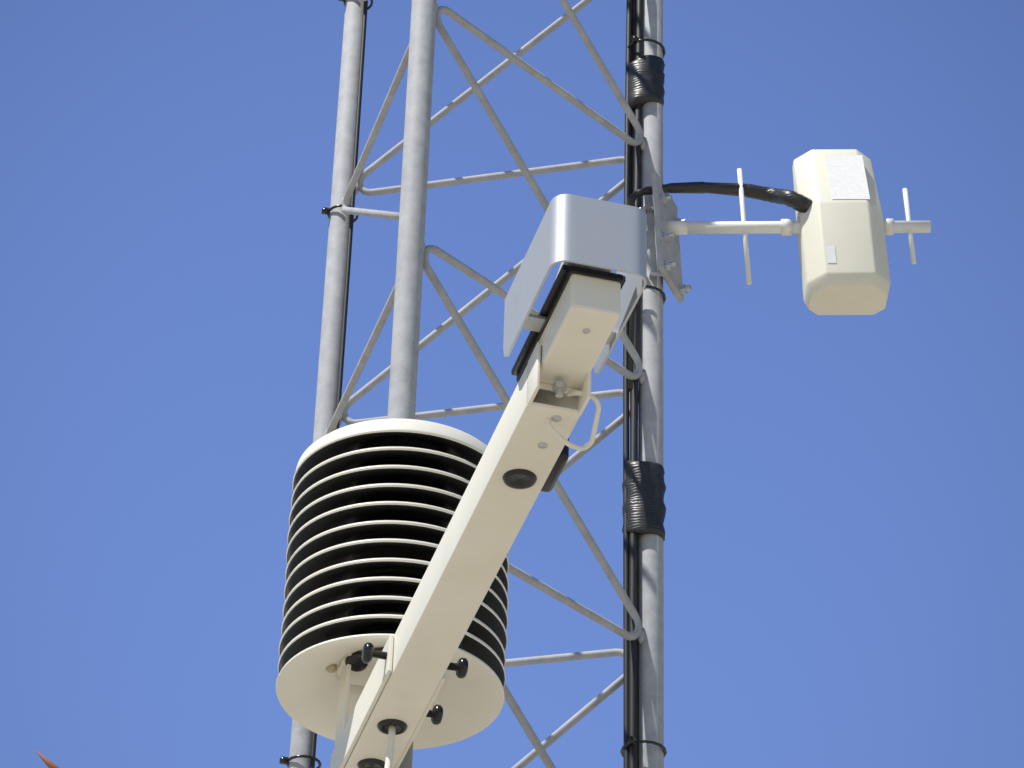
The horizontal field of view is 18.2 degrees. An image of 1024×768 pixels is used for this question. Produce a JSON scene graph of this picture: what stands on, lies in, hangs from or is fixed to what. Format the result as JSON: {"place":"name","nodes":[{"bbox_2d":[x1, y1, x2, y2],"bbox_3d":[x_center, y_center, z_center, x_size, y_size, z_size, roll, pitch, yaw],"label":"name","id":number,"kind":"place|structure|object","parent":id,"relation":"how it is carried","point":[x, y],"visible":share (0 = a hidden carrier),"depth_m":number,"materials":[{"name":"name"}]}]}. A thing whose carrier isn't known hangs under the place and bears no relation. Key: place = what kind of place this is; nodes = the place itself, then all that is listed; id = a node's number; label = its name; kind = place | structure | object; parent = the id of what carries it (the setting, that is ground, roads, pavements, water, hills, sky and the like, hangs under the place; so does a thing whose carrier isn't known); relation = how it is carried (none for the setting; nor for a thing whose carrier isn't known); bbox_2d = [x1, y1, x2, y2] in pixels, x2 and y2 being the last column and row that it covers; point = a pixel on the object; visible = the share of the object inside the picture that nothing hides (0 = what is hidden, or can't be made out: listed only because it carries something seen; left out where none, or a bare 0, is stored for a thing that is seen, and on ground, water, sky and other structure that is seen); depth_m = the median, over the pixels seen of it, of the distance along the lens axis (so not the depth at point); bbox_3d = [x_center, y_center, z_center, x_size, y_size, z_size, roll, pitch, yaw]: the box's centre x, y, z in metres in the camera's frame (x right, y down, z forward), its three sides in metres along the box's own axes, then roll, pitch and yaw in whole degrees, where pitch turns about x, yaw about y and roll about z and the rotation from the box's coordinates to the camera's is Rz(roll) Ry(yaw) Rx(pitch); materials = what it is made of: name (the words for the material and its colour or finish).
{"place":"outdoors","nodes":[
{"label":"outdoors","id":0,"kind":"place"},
{"bbox_2d":[36,751,59,767],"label":"dry weed stalk","id":1,"kind":"object","parent":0,"point":[48,763],"visible":1,"depth_m":1.57,"materials":[{"name":"brown plant"}]},
{"bbox_2d":[384,725,395,767],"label":"cable","id":2,"kind":"object","parent":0,"point":[390,746],"visible":1,"depth_m":2.63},
{"bbox_2d":[329,342,590,767],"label":"sensor arm","id":3,"kind":"object","parent":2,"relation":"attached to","point":[490,515],"visible":0.67,"depth_m":2.43},
{"bbox_2d":[330,635,445,767],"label":"mounting bracket","id":4,"kind":"object","parent":3,"relation":"attached to","point":[373,677],"visible":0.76,"depth_m":2.69,"materials":[{"name":"white metal"}]},
{"bbox_2d":[276,418,508,749],"bbox_3d":[-0.102,0.168,2.845,0.200,0.249,0.200,2,-35,0],"label":"radiation shield","id":5,"kind":"object","parent":4,"relation":"attached to","point":[375,504],"visible":0.75,"depth_m":2.80,"materials":[{"name":"beige paint"}]},
{"bbox_2d":[326,664,336,672],"bbox_3d":[-0.156,0.244,2.776,0.010,0.012,0.010,2,-35,0],"label":"bolt","id":6,"kind":"object","parent":5,"relation":"attached to","point":[332,668],"visible":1,"depth_m":2.77,"materials":[{"name":"beige metal"}]},
{"bbox_2d":[399,742,412,767],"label":"bracket edge","id":7,"kind":"object","parent":4,"relation":"attached to","point":[406,762],"visible":0.07,"depth_m":2.73,"materials":[{"name":"grey metal"}]},
{"bbox_2d":[345,642,467,724],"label":"clamp knobs","id":8,"kind":"object","parent":4,"relation":"attached to","point":[358,661],"visible":0.87,"depth_m":2.60,"materials":[{"name":"black plastic"}]},
{"bbox_2d":[357,438,568,767],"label":"rubber grommets","id":9,"kind":"object","parent":3,"relation":"in","point":[519,478],"visible":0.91,"depth_m":2.34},
{"bbox_2d":[538,415,561,448],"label":"screws","id":10,"kind":"object","parent":3,"relation":"attached to","point":[544,445],"visible":1,"depth_m":2.29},
{"bbox_2d":[534,390,577,408],"bbox_3d":[0.031,0.002,2.271,0.033,0.034,0.010,2,-35,0],"label":"recess","id":11,"kind":"object","parent":3,"relation":"attached to","point":[543,402],"visible":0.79,"depth_m":2.26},
{"bbox_2d":[539,382,579,393],"bbox_3d":[0.028,0.011,2.280,0.040,0.005,0.039,2,-35,0],"label":"hinge bracket","id":12,"kind":"object","parent":3,"relation":"attached to","point":[545,386],"visible":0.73,"depth_m":2.27,"materials":[{"name":"beige metal"}]},
{"bbox_2d":[552,381,566,397],"bbox_3d":[0.033,0.004,2.257,0.010,0.010,0.009,2,-35,0],"label":"cable gland","id":13,"kind":"object","parent":12,"relation":"attached to","point":[559,388],"visible":1,"depth_m":2.25,"materials":[{"name":"grey plastic"}]},
{"bbox_2d":[511,262,625,389],"bbox_3d":[0.040,-0.041,2.271,0.046,0.069,0.141,10,-36,-12],"label":"sensor housing","id":14,"kind":"object","parent":3,"relation":"on","point":[579,298],"visible":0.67,"depth_m":2.22,"materials":[{"name":"beige paint"}]},
{"bbox_2d":[522,314,615,344],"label":"hood tabs","id":15,"kind":"object","parent":14,"relation":"attached to","point":[533,322],"visible":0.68,"depth_m":2.27,"materials":[{"name":"metal"}]},
{"bbox_2d":[503,194,646,373],"bbox_3d":[0.045,-0.068,2.270,0.070,0.058,0.133,10,-36,-12],"label":"sun shield","id":16,"kind":"object","parent":14,"relation":"attached to","point":[587,231],"visible":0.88,"depth_m":2.23,"materials":[{"name":"metal"}]},
{"bbox_2d":[582,328,589,333],"bbox_3d":[0.051,-0.036,2.214,0.006,0.001,0.006,2,-35,0],"label":"screw","id":17,"kind":"object","parent":14,"relation":"attached to","point":[586,330],"visible":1,"depth_m":2.21,"materials":[{"name":"silver metal"}]},
{"bbox_2d":[545,390,600,450],"bbox_3d":[0.040,0.025,2.271,0.046,0.037,0.039,2,-35,0],"label":"cable","id":18,"kind":"object","parent":3,"relation":"attached to","point":[560,437],"visible":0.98,"depth_m":2.27,"materials":[{"name":"white plastic"}]},
{"bbox_2d":[0,0,1023,767],"label":"sky","id":19,"kind":"structure","parent":0,"point":[844,494],"materials":[{"name":"blue"}]},
{"label":"ground","id":20,"kind":"structure","parent":0,"visible":0},
{"bbox_2d":[310,0,642,767],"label":"cables","id":21,"kind":"object","parent":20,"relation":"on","point":[632,154],"visible":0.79,"depth_m":3.47,"materials":[{"name":"black rubber"}]},
{"bbox_2d":[627,182,811,391],"bbox_3d":[0.231,-0.115,3.553,0.209,0.291,0.047,2,-35,0],"label":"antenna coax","id":22,"kind":"object","parent":21,"relation":"attached to","point":[798,202],"visible":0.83,"depth_m":3.62,"materials":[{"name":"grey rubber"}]},
{"bbox_2d":[289,0,663,767],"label":"lattice mast","id":23,"kind":"object","parent":20,"relation":"on","point":[401,370],"visible":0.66,"depth_m":3.46,"materials":[{"name":"grey metal"}]},
{"bbox_2d":[279,0,666,767],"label":"cable ties","id":24,"kind":"object","parent":23,"relation":"attached to","point":[631,740],"visible":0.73,"depth_m":3.54,"materials":[{"name":"black plastic"}]},
{"bbox_2d":[622,55,665,540],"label":"tape wraps","id":25,"kind":"object","parent":23,"relation":"attached to","point":[645,488],"visible":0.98,"depth_m":3.40,"materials":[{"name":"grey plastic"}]},
{"bbox_2d":[640,194,691,294],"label":"bolts","id":26,"kind":"object","parent":23,"relation":"attached to","point":[668,237],"visible":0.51,"depth_m":3.58,"materials":[{"name":"grey metal"}]},
{"bbox_2d":[666,168,930,284],"bbox_3d":[0.322,-0.176,3.604,0.299,0.162,0.020,2,-35,0],"label":"yagi antenna","id":27,"kind":"object","parent":26,"relation":"attached to","point":[782,227],"visible":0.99,"depth_m":3.60,"materials":[{"name":"white metal"}]},
{"bbox_2d":[792,149,889,314],"bbox_3d":[0.371,-0.177,3.607,0.102,0.211,0.066,2,-35,0],"label":"equipment housing","id":28,"kind":"object","parent":27,"relation":"attached to","point":[854,279],"visible":0.96,"depth_m":3.56,"materials":[{"name":"white plastic"}]},
{"bbox_2d":[825,155,869,262],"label":"housing stickers","id":29,"kind":"object","parent":28,"relation":"attached to","point":[847,176],"visible":1,"depth_m":3.62,"materials":[{"name":"white paper"}]},
{"bbox_2d":[652,172,683,302],"bbox_3d":[0.175,-0.163,3.599,0.040,0.135,0.073,2,-35,0],"label":"mounting bracket","id":30,"kind":"object","parent":23,"relation":"attached to","point":[670,251],"visible":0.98,"depth_m":3.58,"materials":[{"name":"grey metal"}]}
]}

